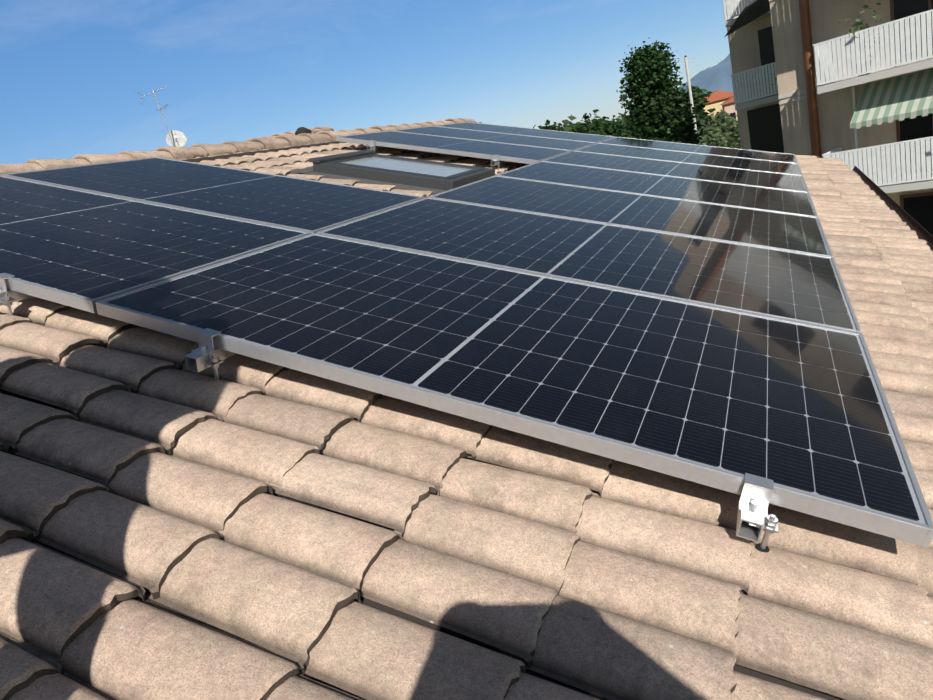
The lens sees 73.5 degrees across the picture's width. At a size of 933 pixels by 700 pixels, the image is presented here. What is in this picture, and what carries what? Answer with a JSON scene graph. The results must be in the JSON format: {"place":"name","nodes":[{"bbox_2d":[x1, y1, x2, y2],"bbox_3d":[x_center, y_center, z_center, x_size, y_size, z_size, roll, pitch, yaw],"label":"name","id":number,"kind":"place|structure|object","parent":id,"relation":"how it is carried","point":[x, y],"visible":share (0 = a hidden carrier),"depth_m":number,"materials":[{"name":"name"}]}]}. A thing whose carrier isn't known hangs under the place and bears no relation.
{"place":"outdoors","nodes":[
{"label":"outdoors","id":0,"kind":"place"},
{"bbox_2d":[137,86,176,146],"bbox_3d":[-10.859,-7.414,23.052,1.197,4.340,0.691,-12,16,8],"label":"tv antenna","id":1,"kind":"object","parent":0,"point":[160,110],"visible":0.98,"depth_m":22.73,"materials":[{"name":"silver metal"}]},
{"bbox_2d":[166,130,186,146],"bbox_3d":[-10.811,-7.887,23.312,0.716,0.696,0.688,-6,18,28],"label":"satellite dish","id":2,"kind":"object","parent":1,"relation":"attached to","point":[179,137],"visible":0.92,"depth_m":23.43,"materials":[{"name":"white metal"}]},
{"bbox_2d":[245,127,333,141],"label":"hip ridge","id":3,"kind":"structure","parent":0,"point":[314,130],"depth_m":10.82,"materials":[{"name":"beige tile"}]},
{"bbox_2d":[0,0,729,163],"label":"sky","id":4,"kind":"structure","parent":0,"point":[73,72],"materials":[{"name":"blue"}]},
{"bbox_2d":[0,322,845,699],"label":"roof deck","id":5,"kind":"structure","parent":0,"point":[492,648],"depth_m":1.05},
{"bbox_2d":[0,146,777,548],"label":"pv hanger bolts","id":6,"kind":"object","parent":5,"relation":"in","point":[770,522],"visible":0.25,"depth_m":1.65,"materials":[{"name":"silver metal"}]},
{"bbox_2d":[0,140,772,542],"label":"pv rail clamps","id":7,"kind":"object","parent":6,"relation":"attached to","point":[754,498],"visible":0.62,"depth_m":1.20,"materials":[{"name":"silver metal"}]},
{"bbox_2d":[0,122,932,547],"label":"pv frames","id":8,"kind":"structure","parent":7,"relation":"on","point":[850,514],"depth_m":1.63,"materials":[{"name":"silver metal"}]},
{"bbox_2d":[0,122,925,523],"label":"solar cell gridlines","id":9,"kind":"object","parent":8,"relation":"in","point":[810,450],"visible":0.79,"depth_m":2.12,"materials":[{"name":"silver metal"}]},
{"bbox_2d":[0,123,919,520],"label":"solar panels","id":10,"kind":"object","parent":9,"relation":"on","point":[702,439],"visible":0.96,"depth_m":2.18,"materials":[{"name":"black glass"}]},
{"bbox_2d":[313,154,494,190],"bbox_3d":[-0.480,-1.397,4.967,1.200,0.135,0.800,13,26,21],"label":"skylight frame","id":11,"kind":"object","parent":5,"relation":"on","point":[395,177],"visible":0.48,"depth_m":4.63,"materials":[{"name":"grey metal"}]},
{"bbox_2d":[309,150,484,178],"bbox_3d":[-0.521,-1.475,4.954,1.160,0.035,0.820,13,26,21],"label":"skylight frame","id":12,"kind":"object","parent":11,"relation":"on","point":[344,157],"visible":0.94,"depth_m":5.01,"materials":[{"name":"grey metal"}]},
{"bbox_2d":[341,157,471,176],"bbox_3d":[-0.476,-1.447,4.944,1.082,0.009,0.682,14,26,20],"label":"skylight glass","id":13,"kind":"object","parent":12,"relation":"in","point":[415,167],"visible":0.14,"depth_m":4.96,"materials":[{"name":"clear glass"}]},
{"bbox_2d":[0,130,932,699],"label":"roof tiles","id":14,"kind":"object","parent":5,"relation":"on","point":[602,576],"visible":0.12,"depth_m":1.17,"materials":[{"name":"beige tile"}]},
{"bbox_2d":[219,379,769,552],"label":"pv bolt seals","id":15,"kind":"object","parent":14,"relation":"on","point":[759,548],"visible":0.27,"depth_m":1.21,"materials":[{"name":"rubber"}]},
{"bbox_2d":[615,53,732,121],"bbox_3d":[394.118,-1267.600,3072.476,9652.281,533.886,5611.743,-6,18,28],"label":"hills","id":16,"kind":"structure","parent":0,"point":[716,77],"depth_m":1786.83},
{"bbox_2d":[703,97,730,123],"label":"house walls","id":17,"kind":"structure","parent":0,"point":[717,105],"depth_m":127.57,"materials":[{"name":"yellow paint"}]},
{"bbox_2d":[698,90,733,103],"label":"house roof","id":18,"kind":"structure","parent":17,"relation":"on","point":[716,95],"depth_m":126.65,"materials":[{"name":"orange tile"}]},
{"bbox_2d":[722,102,737,120],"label":"house walls","id":19,"kind":"structure","parent":0,"point":[729,108],"depth_m":117.39,"materials":[{"name":"paint"}]},
{"bbox_2d":[721,96,733,104],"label":"house roof","id":20,"kind":"structure","parent":19,"relation":"on","point":[730,100],"depth_m":116.67,"materials":[{"name":"orange tile"}]},
{"bbox_2d":[727,0,932,205],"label":"neighbour walls","id":21,"kind":"structure","parent":0,"point":[835,112],"depth_m":17.68,"materials":[{"name":"beige paint"}]},
{"bbox_2d":[725,0,769,36],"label":"canopy","id":22,"kind":"object","parent":21,"relation":"attached to","point":[753,11],"visible":0.83,"depth_m":19.80,"materials":[{"name":"fabric"}]},
{"bbox_2d":[799,0,821,157],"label":"drainpipe","id":23,"kind":"object","parent":21,"relation":"attached to","point":[804,10],"visible":0.48,"depth_m":17.51,"materials":[{"name":"brown metal"}]},
{"bbox_2d":[725,0,932,192],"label":"neighbour slabs","id":24,"kind":"structure","parent":21,"relation":"attached to","point":[879,75],"depth_m":16.02,"materials":[{"name":"grey concrete"}]},
{"bbox_2d":[722,0,932,185],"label":"neighbour railings","id":25,"kind":"object","parent":24,"relation":"on","point":[826,57],"visible":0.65,"depth_m":15.80,"materials":[{"name":"white metal"}]},
{"bbox_2d":[771,3,884,84],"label":"neighbour plant leaves","id":26,"kind":"object","parent":24,"relation":"on","point":[856,25],"visible":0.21,"depth_m":15.59,"materials":[{"name":"green plant"}]},
{"bbox_2d":[856,60,870,76],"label":"neighbour plant pots","id":27,"kind":"object","parent":21,"relation":"on","point":[861,70],"visible":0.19,"depth_m":15.84,"materials":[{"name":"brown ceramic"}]},
{"bbox_2d":[850,69,932,128],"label":"neighbour awnings","id":28,"kind":"object","parent":21,"relation":"attached to","point":[900,98],"visible":0.98,"depth_m":15.85,"materials":[{"name":"green fabric"}]},
{"bbox_2d":[890,0,932,208],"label":"neighbour window frames","id":29,"kind":"structure","parent":21,"relation":"in","point":[897,121],"depth_m":16.56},
{"bbox_2d":[747,0,932,235],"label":"window","id":30,"kind":"structure","parent":29,"relation":"in","point":[765,128],"depth_m":17.00,"materials":[{"name":"black glass"}]},
{"bbox_2d":[851,86,858,168],"bbox_3d":[11.135,-4.701,17.709,0.070,5.300,0.070,-26,20,-35],"label":"white pipe","id":31,"kind":"object","parent":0,"point":[854,108],"visible":0.31,"depth_m":17.16,"materials":[{"name":"white plastic"}]},
{"bbox_3d":[-2.730,-1.201,4.323,0.200,0.100,13.803,13,26,21],"label":"ridge mortar","id":32,"kind":"object","parent":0,"visible":0},
{"bbox_2d":[0,118,475,174],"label":"ridge tiles","id":33,"kind":"object","parent":32,"relation":"on","point":[208,150],"visible":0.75,"depth_m":5.28,"materials":[{"name":"concrete"}]},
{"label":"house walls","id":34,"kind":"object","parent":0,"visible":0},
{"bbox_2d":[181,141,345,161],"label":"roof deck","id":35,"kind":"structure","parent":34,"relation":"on","point":[253,153],"depth_m":5.60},
{"bbox_2d":[167,122,481,158],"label":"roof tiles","id":36,"kind":"object","parent":35,"relation":"on","point":[264,147],"depth_m":5.65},
{"bbox_2d":[290,166,445,193],"bbox_3d":[-0.453,-1.382,4.960,1.560,0.019,1.040,13,26,21],"label":"skylight flashing","id":37,"kind":"object","parent":35,"relation":"on","point":[307,171],"visible":0.23,"depth_m":4.61,"materials":[{"name":"grey metal"}]},
{"bbox_2d":[852,166,932,250],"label":"eave gutter","id":38,"kind":"object","parent":35,"relation":"attached to","point":[914,225],"visible":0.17,"depth_m":5.35,"materials":[{"name":"black metal"}]},
{"label":"ground","id":39,"kind":"structure","parent":0,"visible":0},
{"bbox_2d":[533,115,574,131],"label":"tree","id":40,"kind":"object","parent":39,"relation":"on","point":[546,127],"visible":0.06,"depth_m":82.22,"materials":[{"name":"green plant"}]},
{"bbox_2d":[552,109,608,134],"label":"tree","id":41,"kind":"object","parent":39,"relation":"on","point":[584,127],"visible":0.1,"depth_m":63.27,"materials":[{"name":"green plant"}]},
{"bbox_2d":[576,113,642,138],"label":"bush","id":42,"kind":"object","parent":39,"relation":"on","point":[610,128],"visible":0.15,"depth_m":49.89,"materials":[{"name":"green plant"}]},
{"bbox_2d":[607,111,632,123],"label":"tree","id":43,"kind":"object","parent":39,"relation":"on","point":[625,116],"depth_m":68.40,"materials":[{"name":"green plant"}]},
{"bbox_2d":[616,37,698,143],"bbox_3d":[9.437,-8.491,28.852,4.127,11.080,3.986,-6,18,28],"label":"tree","id":44,"kind":"object","parent":39,"relation":"on","point":[656,100],"depth_m":27.37,"materials":[{"name":"green plant"}]},
{"bbox_2d":[677,55,696,132],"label":"utility pole","id":45,"kind":"object","parent":39,"relation":"on","point":[688,82],"visible":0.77,"depth_m":52.38,"materials":[{"name":"grey metal"}]},
{"bbox_2d":[672,100,704,144],"bbox_3d":[11.609,-8.922,33.477,3.342,8.307,2.859,-6,18,28],"label":"tree","id":46,"kind":"object","parent":39,"relation":"on","point":[689,130],"visible":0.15,"depth_m":31.90,"materials":[{"name":"green plant"}]},
{"bbox_2d":[676,85,712,135],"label":"tree","id":47,"kind":"object","parent":39,"relation":"on","point":[698,92],"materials":[{"name":"green plant"}]},
{"bbox_2d":[695,122,738,148],"bbox_3d":[15.517,-10.952,39.591,4.282,6.865,5.350,-6,18,28],"label":"bush","id":48,"kind":"object","parent":39,"relation":"on","point":[713,137],"visible":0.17,"depth_m":37.95,"materials":[{"name":"green plant"}]},
{"bbox_2d":[701,108,740,148],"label":"bush","id":49,"kind":"object","parent":39,"relation":"on","point":[730,124],"visible":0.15,"depth_m":44.43,"materials":[{"name":"green plant"}]},
{"bbox_3d":[-3.897,-2.270,9.414,4.300,1.543,7.100,-6,18,28],"label":"upper hip","id":50,"kind":"object","parent":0,"visible":0},
{"bbox_2d":[295,127,311,134],"bbox_3d":[-2.633,-3.263,10.451,0.320,0.890,0.320,-6,18,28],"label":"vent cowl","id":51,"kind":"object","parent":50,"relation":"on","point":[300,130],"visible":0.19,"depth_m":10.25,"materials":[{"name":"grey metal"}]}
]}

